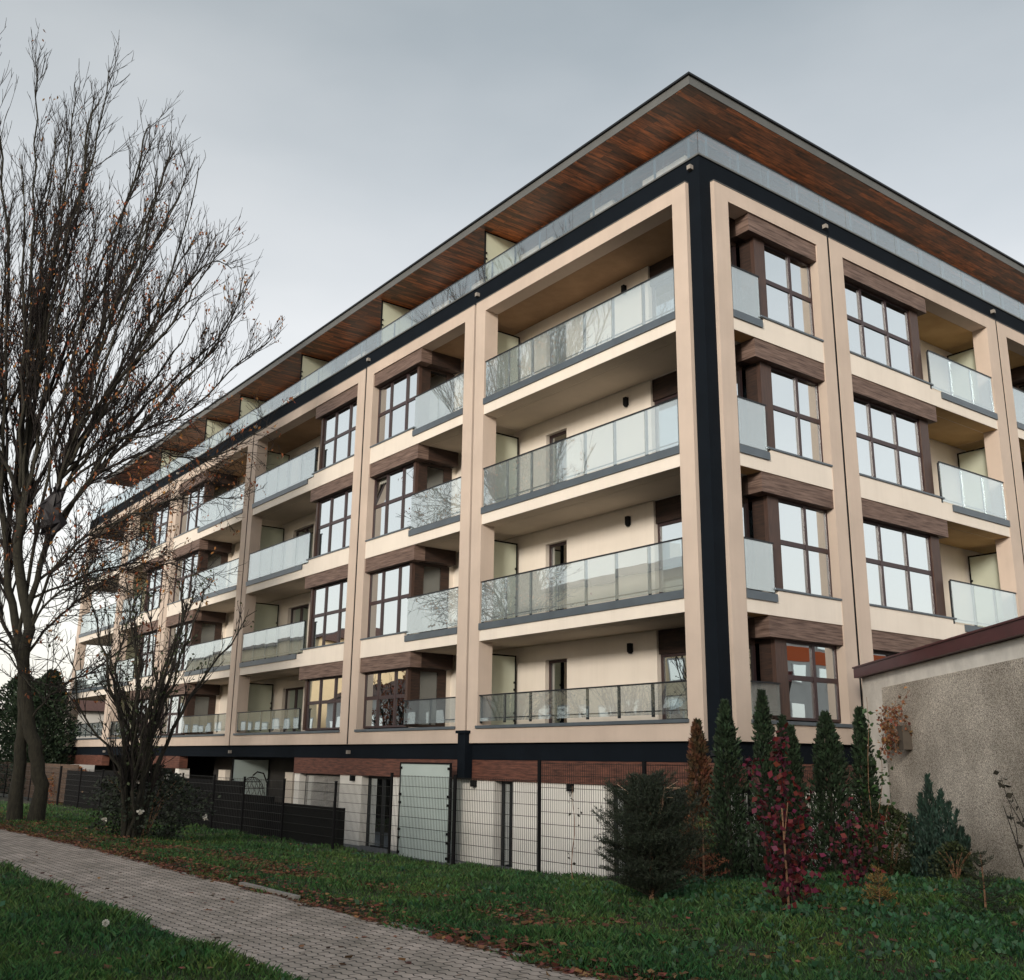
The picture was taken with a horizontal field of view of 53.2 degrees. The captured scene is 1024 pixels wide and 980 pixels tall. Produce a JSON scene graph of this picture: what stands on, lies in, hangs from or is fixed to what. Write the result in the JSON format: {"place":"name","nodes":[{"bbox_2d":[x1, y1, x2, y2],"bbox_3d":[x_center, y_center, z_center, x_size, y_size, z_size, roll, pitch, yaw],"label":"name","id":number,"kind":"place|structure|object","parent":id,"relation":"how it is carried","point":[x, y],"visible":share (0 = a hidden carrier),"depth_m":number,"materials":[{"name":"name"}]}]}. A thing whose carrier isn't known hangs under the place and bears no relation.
{"place":"outdoors","nodes":[
{"label":"outdoors","id":0,"kind":"place"},
{"bbox_2d":[0,829,603,979],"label":"footpath","id":1,"kind":"structure","parent":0,"point":[259,922],"depth_m":10.68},
{"bbox_2d":[262,836,544,874],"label":"patio","id":2,"kind":"structure","parent":0,"point":[381,850],"depth_m":26.84,"materials":[{"name":"grey concrete"}]},
{"bbox_2d":[0,793,1023,979],"bbox_3d":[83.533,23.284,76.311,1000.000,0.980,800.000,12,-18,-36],"label":"ground","id":3,"kind":"structure","parent":0,"point":[2,798],"depth_m":10.50,"materials":[{"name":"green plant"}]},
{"bbox_2d":[0,675,58,781],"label":"evergreen tree","id":4,"kind":"object","parent":3,"relation":"on","point":[12,687],"visible":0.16,"depth_m":57.98,"materials":[{"name":"green plant"}]},
{"bbox_2d":[0,677,76,792],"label":"evergreen tree","id":5,"kind":"object","parent":3,"relation":"on","point":[8,740],"visible":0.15,"depth_m":54.22,"materials":[{"name":"green plant"}]},
{"bbox_2d":[0,762,78,801],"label":"plank fence","id":6,"kind":"object","parent":3,"relation":"on","point":[69,766],"visible":0.17,"depth_m":46.17,"materials":[{"name":"brown wood"}]},
{"bbox_2d":[0,668,84,793],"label":"evergreen tree","id":7,"kind":"object","parent":3,"relation":"on","point":[41,716],"visible":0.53,"depth_m":51.61,"materials":[{"name":"green plant"}]},
{"bbox_2d":[0,688,105,770],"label":"distant house","id":8,"kind":"structure","parent":3,"relation":"on","point":[93,708],"depth_m":81.81,"materials":[{"name":"white tile"}]},
{"bbox_2d":[47,766,86,808],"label":"autumn bush","id":9,"kind":"object","parent":3,"relation":"on","point":[50,791],"visible":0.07,"depth_m":45.94,"materials":[{"name":"orange plant"}]},
{"bbox_2d":[102,919,109,941],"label":"dandelion","id":10,"kind":"object","parent":3,"relation":"on","point":[106,923],"visible":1,"depth_m":9.43,"materials":[{"name":"white plant"}]},
{"bbox_2d":[0,23,294,821],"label":"bare tree","id":11,"kind":"object","parent":3,"relation":"on","point":[35,359],"visible":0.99,"depth_m":28.97,"materials":[{"name":"brown plant"}]},
{"bbox_2d":[38,483,66,538],"bbox_3d":[-12.595,0.577,28.049,0.773,1.612,0.459,1,-15,-1],"label":"plastic bag","id":12,"kind":"object","parent":11,"relation":"in","point":[50,503],"visible":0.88,"depth_m":27.92,"materials":[{"name":"black plastic"}]},
{"bbox_2d":[82,763,220,839],"bbox_3d":[-8.047,6.922,22.691,3.048,1.687,3.077,12,-18,-36],"label":"rose bush","id":13,"kind":"object","parent":3,"relation":"on","point":[178,783],"visible":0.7,"depth_m":22.34,"materials":[{"name":"green plant"}]},
{"bbox_2d":[48,557,256,838],"bbox_3d":[-7.777,4.613,22.608,3.644,6.248,5.455,1,-15,-2],"label":"tree","id":14,"kind":"object","parent":3,"relation":"on","point":[135,759],"visible":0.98,"depth_m":21.98,"materials":[{"name":"brown plant"}]},
{"bbox_2d":[63,770,345,847],"bbox_3d":[-11.148,9.966,32.885,0.100,1.480,23.990,12,-18,-36],"label":"slat screen","id":15,"kind":"object","parent":3,"relation":"on","point":[315,829],"visible":0.41,"depth_m":28.22,"materials":[{"name":"black metal"}]},
{"bbox_2d":[239,882,265,888],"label":"kerb","id":16,"kind":"structure","parent":3,"relation":"on","point":[251,885],"depth_m":13.68,"materials":[{"name":"concrete"}]},
{"bbox_2d":[246,771,267,795],"bbox_3d":[-9.055,10.749,35.443,0.932,1.924,1.044,8,-17,-26],"label":"hanging egg chair","id":17,"kind":"object","parent":3,"relation":"on","point":[259,783],"visible":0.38,"depth_m":35.58,"materials":[{"name":"black metal"}]},
{"bbox_2d":[261,887,299,899],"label":"kerb","id":18,"kind":"structure","parent":3,"relation":"on","point":[279,893],"depth_m":12.94,"materials":[{"name":"concrete"}]},
{"bbox_2d":[385,922,431,933],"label":"kerb","id":19,"kind":"structure","parent":3,"relation":"on","point":[403,926],"depth_m":10.56,"materials":[{"name":"concrete"}]},
{"bbox_2d":[0,760,874,878],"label":"fence","id":20,"kind":"object","parent":3,"relation":"on","point":[454,810],"visible":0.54,"depth_m":20.36,"materials":[{"name":"black metal"}]},
{"bbox_2d":[475,944,521,956],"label":"kerb","id":21,"kind":"structure","parent":3,"relation":"on","point":[497,949],"depth_m":9.30,"materials":[{"name":"concrete"}]},
{"bbox_2d":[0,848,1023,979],"bbox_3d":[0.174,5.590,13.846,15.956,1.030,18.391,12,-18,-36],"label":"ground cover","id":22,"kind":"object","parent":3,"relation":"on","point":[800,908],"visible":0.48,"depth_m":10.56,"materials":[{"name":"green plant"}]},
{"bbox_2d":[0,807,1023,979],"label":"fallen leaves","id":23,"kind":"object","parent":3,"relation":"on","point":[456,939],"visible":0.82,"depth_m":11.92,"materials":[{"name":"brown plant"}]},
{"bbox_2d":[63,71,1023,877],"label":"apartment building","id":24,"kind":"structure","parent":3,"relation":"on","point":[651,427],"depth_m":25.80,"materials":[{"name":"beige paint"}]},
{"bbox_2d":[140,631,156,676],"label":"window","id":25,"kind":"structure","parent":24,"relation":"in","point":[147,672],"depth_m":45.95,"materials":[{"name":"clear glass"}]},
{"bbox_2d":[145,565,163,610],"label":"window","id":26,"kind":"structure","parent":24,"relation":"in","point":[154,599],"depth_m":46.68,"materials":[{"name":"brown glass"}]},
{"bbox_2d":[152,502,169,546],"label":"window","id":27,"kind":"structure","parent":24,"relation":"in","point":[162,520],"depth_m":47.47,"materials":[{"name":"brown glass"}]},
{"bbox_2d":[161,695,184,734],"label":"window","id":28,"kind":"structure","parent":24,"relation":"in","point":[177,730],"depth_m":42.17,"materials":[{"name":"clear glass"}]},
{"bbox_2d":[167,622,191,670],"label":"window","id":29,"kind":"structure","parent":24,"relation":"in","point":[171,628],"depth_m":42.78,"materials":[{"name":"clear glass"}]},
{"bbox_2d":[173,551,197,601],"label":"window","id":30,"kind":"structure","parent":24,"relation":"in","point":[176,597],"depth_m":43.77,"materials":[{"name":"brown glass"}]},
{"bbox_2d":[179,484,204,534],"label":"window","id":31,"kind":"structure","parent":24,"relation":"in","point":[186,524],"depth_m":44.53,"materials":[{"name":"brown glass"}]},
{"bbox_2d":[185,694,215,734],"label":"side window","id":32,"kind":"structure","parent":24,"relation":"in","point":[198,704],"depth_m":41.44,"materials":[{"name":"brown glass"}]},
{"bbox_2d":[191,621,221,669],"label":"side window","id":33,"kind":"structure","parent":24,"relation":"in","point":[208,631],"depth_m":42.17,"materials":[{"name":"brown glass"}]},
{"bbox_2d":[198,550,227,595],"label":"side window","id":34,"kind":"structure","parent":24,"relation":"in","point":[221,558],"depth_m":42.97,"materials":[{"name":"brown glass"}]},
{"bbox_2d":[204,482,233,525],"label":"side window","id":35,"kind":"structure","parent":24,"relation":"in","point":[213,509],"depth_m":43.67,"materials":[{"name":"brown glass"}]},
{"bbox_2d":[283,687,303,731],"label":"balcony door","id":36,"kind":"structure","parent":24,"relation":"in","point":[294,696],"depth_m":36.76,"materials":[{"name":"brown glass"}]},
{"bbox_2d":[288,604,308,654],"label":"balcony door","id":37,"kind":"structure","parent":24,"relation":"in","point":[300,613],"depth_m":37.50,"materials":[{"name":"brown glass"}]},
{"bbox_2d":[294,525,313,566],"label":"balcony door","id":38,"kind":"structure","parent":24,"relation":"in","point":[303,547],"depth_m":38.29,"materials":[{"name":"brown glass"}]},
{"bbox_2d":[300,449,318,481],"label":"balcony door","id":39,"kind":"structure","parent":24,"relation":"in","point":[309,459],"depth_m":39.11,"materials":[{"name":"brown glass"}]},
{"bbox_2d":[304,773,339,806],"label":"terrace door","id":40,"kind":"structure","parent":24,"relation":"in","point":[318,776],"depth_m":31.36,"materials":[{"name":"glass"}]},
{"bbox_2d":[305,676,341,729],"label":"window","id":41,"kind":"structure","parent":24,"relation":"in","point":[323,709],"depth_m":31.77,"materials":[{"name":"clear glass"}]},
{"bbox_2d":[310,580,346,646],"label":"window","id":42,"kind":"structure","parent":24,"relation":"in","point":[329,601],"depth_m":32.48,"materials":[{"name":"clear glass"}]},
{"bbox_2d":[316,488,351,555],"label":"window","id":43,"kind":"structure","parent":24,"relation":"in","point":[334,518],"depth_m":33.24,"materials":[{"name":"brown glass"}]},
{"bbox_2d":[321,400,356,468],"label":"window","id":44,"kind":"structure","parent":24,"relation":"in","point":[340,426],"depth_m":34.01,"materials":[{"name":"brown glass"}]},
{"bbox_2d":[366,776,389,848],"bbox_3d":[-3.572,8.976,28.295,0.084,2.030,1.660,12,-18,-36],"label":"terrace door","id":45,"kind":"structure","parent":24,"relation":"in","point":[373,780],"depth_m":28.50,"materials":[{"name":"black metal"}]},
{"bbox_2d":[363,668,405,727],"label":"window","id":46,"kind":"structure","parent":24,"relation":"in","point":[384,695],"depth_m":28.90,"materials":[{"name":"clear glass"}]},
{"bbox_2d":[367,563,409,637],"bbox_3d":[-3.546,3.241,29.588,0.076,1.980,2.330,12,-18,-36],"label":"window","id":47,"kind":"structure","parent":24,"relation":"in","point":[389,588],"depth_m":29.62,"materials":[{"name":"clear glass"}]},
{"bbox_2d":[372,463,413,537],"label":"window","id":48,"kind":"structure","parent":24,"relation":"in","point":[392,506],"depth_m":30.38,"materials":[{"name":"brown glass"}]},
{"bbox_2d":[377,368,416,442],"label":"window","id":49,"kind":"structure","parent":24,"relation":"in","point":[396,404],"depth_m":31.15,"materials":[{"name":"brown glass"}]},
{"bbox_2d":[409,668,445,726],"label":"side window","id":50,"kind":"structure","parent":24,"relation":"in","point":[425,683],"depth_m":28.26,"materials":[{"name":"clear glass"}]},
{"bbox_2d":[413,562,448,632],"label":"side window","id":51,"kind":"structure","parent":24,"relation":"in","point":[429,578],"depth_m":28.97,"materials":[{"name":"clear glass"}]},
{"bbox_2d":[416,462,451,527],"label":"side window","id":52,"kind":"structure","parent":24,"relation":"in","point":[429,475],"depth_m":29.73,"materials":[{"name":"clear glass"}]},
{"bbox_2d":[420,366,454,426],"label":"side window","id":53,"kind":"structure","parent":24,"relation":"in","point":[431,378],"depth_m":30.49,"materials":[{"name":"brown glass"}]},
{"bbox_2d":[450,779,452,856],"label":"terrace door","id":54,"kind":"structure","parent":24,"relation":"in","point":[452,779],"depth_m":25.67,"materials":[{"name":"black metal"}]},
{"bbox_2d":[500,781,512,866],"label":"terrace door","id":55,"kind":"structure","parent":24,"relation":"in","point":[507,801],"depth_m":23.88,"materials":[{"name":"black metal"}]},
{"bbox_2d":[549,659,566,722],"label":"balcony door","id":56,"kind":"structure","parent":24,"relation":"in","point":[557,668],"depth_m":25.27,"materials":[{"name":"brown glass"}]},
{"bbox_2d":[549,541,566,611],"bbox_3d":[1.238,2.383,25.863,0.080,2.130,0.840,12,-18,-36],"label":"balcony door","id":57,"kind":"structure","parent":24,"relation":"in","point":[558,551],"depth_m":26.00,"materials":[{"name":"brown glass"}]},
{"bbox_2d":[549,430,566,485],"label":"balcony door","id":58,"kind":"structure","parent":24,"relation":"in","point":[556,437],"depth_m":26.77,"materials":[{"name":"brown glass"}]},
{"bbox_2d":[550,325,565,367],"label":"balcony door","id":59,"kind":"structure","parent":24,"relation":"in","point":[562,331],"depth_m":27.59,"materials":[{"name":"glass"}]},
{"bbox_2d":[613,785,721,875],"bbox_3d":[2.981,6.840,19.909,0.084,2.030,2.850,12,-18,-36],"label":"terrace door","id":60,"kind":"structure","parent":24,"relation":"in","point":[617,785],"depth_m":19.73,"materials":[{"name":"black metal"}]},
{"bbox_2d":[652,246,738,320],"bbox_3d":[4.195,-4.227,23.632,0.085,2.000,2.580,12,-18,-36],"label":"balcony door","id":61,"kind":"structure","parent":24,"relation":"in","point":[662,292],"depth_m":24.39,"materials":[{"name":"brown glass"}]},
{"bbox_2d":[655,370,744,451],"bbox_3d":[4.159,-1.366,22.875,0.085,2.000,2.580,12,-18,-36],"label":"balcony door","id":62,"kind":"structure","parent":24,"relation":"in","point":[666,424],"depth_m":23.60,"materials":[{"name":"clear glass"}]},
{"bbox_2d":[658,503,751,592],"bbox_3d":[4.124,1.495,22.118,0.085,2.000,2.580,12,-18,-36],"label":"balcony door","id":63,"kind":"structure","parent":24,"relation":"in","point":[669,553],"depth_m":22.81,"materials":[{"name":"clear glass"}]},
{"bbox_2d":[661,645,756,719],"bbox_3d":[4.088,4.357,21.361,0.085,2.000,2.580,12,-18,-36],"label":"balcony door","id":64,"kind":"structure","parent":24,"relation":"in","point":[673,665],"depth_m":22.09,"materials":[{"name":"clear glass"}]},
{"bbox_2d":[736,239,753,316],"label":"side window","id":65,"kind":"structure","parent":24,"relation":"in","point":[743,257],"depth_m":22.70,"materials":[{"name":"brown glass"}]},
{"bbox_2d":[742,363,760,448],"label":"side window","id":66,"kind":"structure","parent":24,"relation":"in","point":[749,373],"depth_m":21.92,"materials":[{"name":"brown glass"}]},
{"bbox_2d":[748,496,767,590],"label":"side window","id":67,"kind":"structure","parent":24,"relation":"in","point":[757,549],"depth_m":21.16,"materials":[{"name":"brown glass"}]},
{"bbox_2d":[723,789,802,872],"bbox_3d":[4.833,6.737,19.432,2.200,2.030,0.084,12,-18,-36],"label":"terrace door","id":68,"kind":"structure","parent":24,"relation":"in","point":[746,800],"depth_m":19.15,"materials":[{"name":"black metal"}]},
{"bbox_2d":[755,639,774,718],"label":"side window","id":69,"kind":"structure","parent":24,"relation":"in","point":[762,647],"depth_m":20.49,"materials":[{"name":"brown glass"}]},
{"bbox_2d":[764,243,814,335],"bbox_3d":[6.264,-4.454,23.186,1.700,1.980,0.076,12,-18,-36],"label":"window","id":70,"kind":"structure","parent":24,"relation":"in","point":[788,278],"depth_m":23.22,"materials":[{"name":"clear glass"}]},
{"bbox_2d":[771,367,822,461],"bbox_3d":[6.228,-1.593,22.429,1.700,1.980,0.076,12,-18,-36],"label":"window","id":71,"kind":"structure","parent":24,"relation":"in","point":[796,406],"depth_m":22.46,"materials":[{"name":"clear glass"}]},
{"bbox_2d":[778,498,832,596],"bbox_3d":[6.192,1.269,21.672,1.700,1.980,0.076,12,-18,-36],"label":"window","id":72,"kind":"structure","parent":24,"relation":"in","point":[805,552],"depth_m":21.69,"materials":[{"name":"clear glass"}]},
{"bbox_2d":[786,640,840,722],"bbox_3d":[6.159,3.937,20.966,1.700,1.580,0.076,12,-18,-36],"label":"window","id":73,"kind":"structure","parent":24,"relation":"in","point":[812,667],"depth_m":20.97,"materials":[{"name":"clear glass"}]},
{"bbox_2d":[844,281,913,375],"bbox_3d":[8.930,-3.906,25.130,3.010,1.980,0.076,12,-18,-36],"label":"window","id":74,"kind":"structure","parent":24,"relation":"in","point":[878,328],"depth_m":25.23,"materials":[{"name":"clear glass"}]},
{"bbox_2d":[873,651,896,659],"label":"window","id":75,"kind":"structure","parent":24,"relation":"in","point":[877,655],"depth_m":22.58,"materials":[{"name":"clear glass"}]},
{"bbox_2d":[853,396,924,491],"bbox_3d":[8.894,-1.045,24.373,3.010,1.980,0.076,12,-18,-36],"label":"window","id":76,"kind":"structure","parent":24,"relation":"in","point":[888,440],"depth_m":24.46,"materials":[{"name":"clear glass"}]},
{"bbox_2d":[863,519,935,613],"bbox_3d":[8.858,1.816,23.616,3.010,1.980,0.076,12,-18,-36],"label":"window","id":77,"kind":"structure","parent":24,"relation":"in","point":[898,560],"depth_m":23.69,"materials":[{"name":"clear glass"}]},
{"bbox_2d":[1013,383,1023,423],"bbox_3d":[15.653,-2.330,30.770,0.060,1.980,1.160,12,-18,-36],"label":"balcony railing","id":78,"kind":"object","parent":24,"relation":"in","point":[1018,396],"depth_m":31.10,"materials":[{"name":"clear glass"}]},
{"bbox_2d":[567,785,581,877],"bbox_3d":[0.976,5.328,15.860,0.223,1.442,0.261,-1,-15,6],"label":"tall weed","id":79,"kind":"object","parent":3,"relation":"on","point":[574,863],"visible":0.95,"depth_m":15.87,"materials":[{"name":"brown plant"}]},
{"bbox_2d":[590,768,713,898],"bbox_3d":[1.768,4.318,12.684,1.551,1.697,1.503,1,-15,-2],"label":"spruce","id":80,"kind":"object","parent":3,"relation":"on","point":[652,833],"visible":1,"depth_m":12.44,"materials":[{"name":"green plant"}]},
{"bbox_2d":[617,780,679,813],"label":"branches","id":81,"kind":"object","parent":80,"relation":"attached to","point":[662,797],"visible":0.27,"depth_m":12.60,"materials":[{"name":"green plant"}]},
{"bbox_2d":[680,718,722,876],"bbox_3d":[2.951,4.880,16.022,0.731,2.591,0.685,12,-18,-36],"label":"thuja","id":82,"kind":"object","parent":3,"relation":"on","point":[699,761],"visible":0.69,"depth_m":16.07,"materials":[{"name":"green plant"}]},
{"bbox_2d":[681,815,729,883],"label":"young fir","id":83,"kind":"object","parent":3,"relation":"on","point":[704,860],"visible":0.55,"depth_m":14.59,"materials":[{"name":"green plant"}]},
{"bbox_2d":[703,699,756,881],"bbox_3d":[3.294,4.570,15.468,0.772,2.800,0.763,12,-18,-36],"label":"thuja","id":84,"kind":"object","parent":3,"relation":"on","point":[727,740],"visible":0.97,"depth_m":15.38,"materials":[{"name":"green plant"}]},
{"bbox_2d":[744,688,787,879],"bbox_3d":[3.831,4.433,15.276,0.676,2.900,0.684,12,-18,-36],"label":"thuja","id":85,"kind":"object","parent":3,"relation":"on","point":[763,727],"visible":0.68,"depth_m":15.23,"materials":[{"name":"green plant"}]},
{"bbox_2d":[781,802,789,907],"bbox_3d":[3.034,4.125,11.265,0.088,1.302,0.052,-11,-19,37],"label":"stake","id":86,"kind":"object","parent":3,"relation":"on","point":[787,888],"visible":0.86,"depth_m":11.33,"materials":[{"name":"brown wood"}]},
{"bbox_2d":[771,714,807,869],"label":"thuja","id":87,"kind":"object","parent":3,"relation":"on","point":[782,721],"visible":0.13,"depth_m":16.25,"materials":[{"name":"green plant"}]},
{"bbox_2d":[733,722,847,908],"bbox_3d":[3.123,3.620,11.401,0.600,2.015,1.239,12,-18,-36],"label":"red leaved shrub","id":88,"kind":"object","parent":3,"relation":"on","point":[793,880],"visible":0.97,"depth_m":11.38,"materials":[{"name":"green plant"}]},
{"bbox_2d":[781,724,816,874],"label":"thuja","id":89,"kind":"object","parent":3,"relation":"on","point":[793,756],"visible":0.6,"depth_m":15.60,"materials":[{"name":"green plant"}]},
{"bbox_2d":[803,710,866,873],"bbox_3d":[4.950,4.710,15.792,0.989,2.583,0.923,12,-18,-36],"label":"thuja","id":90,"kind":"object","parent":3,"relation":"on","point":[828,750],"visible":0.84,"depth_m":15.72,"materials":[{"name":"green plant"}]},
{"bbox_2d":[824,789,890,887],"bbox_3d":[4.416,4.474,13.002,0.548,1.288,1.022,12,-18,-36],"label":"red leaved shrub","id":91,"kind":"object","parent":3,"relation":"on","point":[856,876],"visible":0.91,"depth_m":12.96,"materials":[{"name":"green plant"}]},
{"bbox_2d":[847,705,890,873],"bbox_3d":[5.425,4.623,15.620,0.620,2.625,0.617,12,-18,-36],"label":"thuja","id":92,"kind":"object","parent":3,"relation":"on","point":[858,735],"visible":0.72,"depth_m":15.63,"materials":[{"name":"green plant"}]},
{"bbox_2d":[848,697,906,874],"bbox_3d":[5.457,4.457,15.407,0.522,2.621,0.929,12,-18,-36],"label":"leafy shoot","id":93,"kind":"object","parent":3,"relation":"on","point":[878,752],"visible":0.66,"depth_m":15.39,"materials":[{"name":"green plant"}]},
{"bbox_2d":[858,864,898,908],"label":"dwarf conifer","id":94,"kind":"object","parent":3,"relation":"on","point":[878,894],"visible":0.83,"depth_m":11.28,"materials":[{"name":"brown plant"}]},
{"bbox_2d":[830,804,937,876],"bbox_3d":[5.612,5.277,15.315,1.727,1.105,1.747,-6,-16,25],"label":"round shrub","id":95,"kind":"object","parent":3,"relation":"on","point":[897,815],"visible":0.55,"depth_m":15.11,"materials":[{"name":"green plant"}]},
{"bbox_2d":[852,615,1023,879],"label":"garage","id":96,"kind":"structure","parent":3,"relation":"on","point":[963,708],"depth_m":15.38,"materials":[{"name":"grey paint"}]},
{"bbox_2d":[875,686,912,760],"bbox_3d":[6.809,4.137,17.997,0.495,1.234,1.611,1,-15,0],"label":"climbing vine","id":97,"kind":"object","parent":96,"relation":"attached to","point":[889,740],"visible":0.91,"depth_m":18.07,"materials":[{"name":"brown plant"}]},
{"bbox_2d":[906,772,973,877],"bbox_3d":[6.101,4.829,14.664,0.861,1.521,1.073,12,-18,-36],"label":"juniper","id":98,"kind":"object","parent":3,"relation":"on","point":[931,836],"visible":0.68,"depth_m":14.53,"materials":[{"name":"green plant"}]},
{"bbox_2d":[922,841,983,880],"bbox_3d":[6.059,5.131,14.002,0.802,0.641,0.790,12,-18,-36],"label":"shrub","id":99,"kind":"object","parent":3,"relation":"on","point":[961,861],"visible":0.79,"depth_m":13.93,"materials":[{"name":"green plant"}]},
{"bbox_2d":[948,849,1019,915],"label":"young spruce","id":100,"kind":"object","parent":3,"relation":"on","point":[984,888],"visible":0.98,"depth_m":10.74,"materials":[{"name":"green plant"}]},
{"bbox_2d":[993,770,1023,848],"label":"leaning branch","id":101,"kind":"object","parent":3,"relation":"on","point":[1009,795],"visible":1,"depth_m":11.37,"materials":[{"name":"brown plant"}]},
{"bbox_2d":[1003,806,1023,866],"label":"bare sapling","id":102,"kind":"object","parent":3,"relation":"on","point":[1014,836],"visible":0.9,"depth_m":11.79,"materials":[{"name":"brown plant"}]},
{"bbox_2d":[0,0,1023,707],"label":"sky","id":103,"kind":"structure","parent":0,"point":[355,138],"materials":[{"name":"grey"}]}
]}

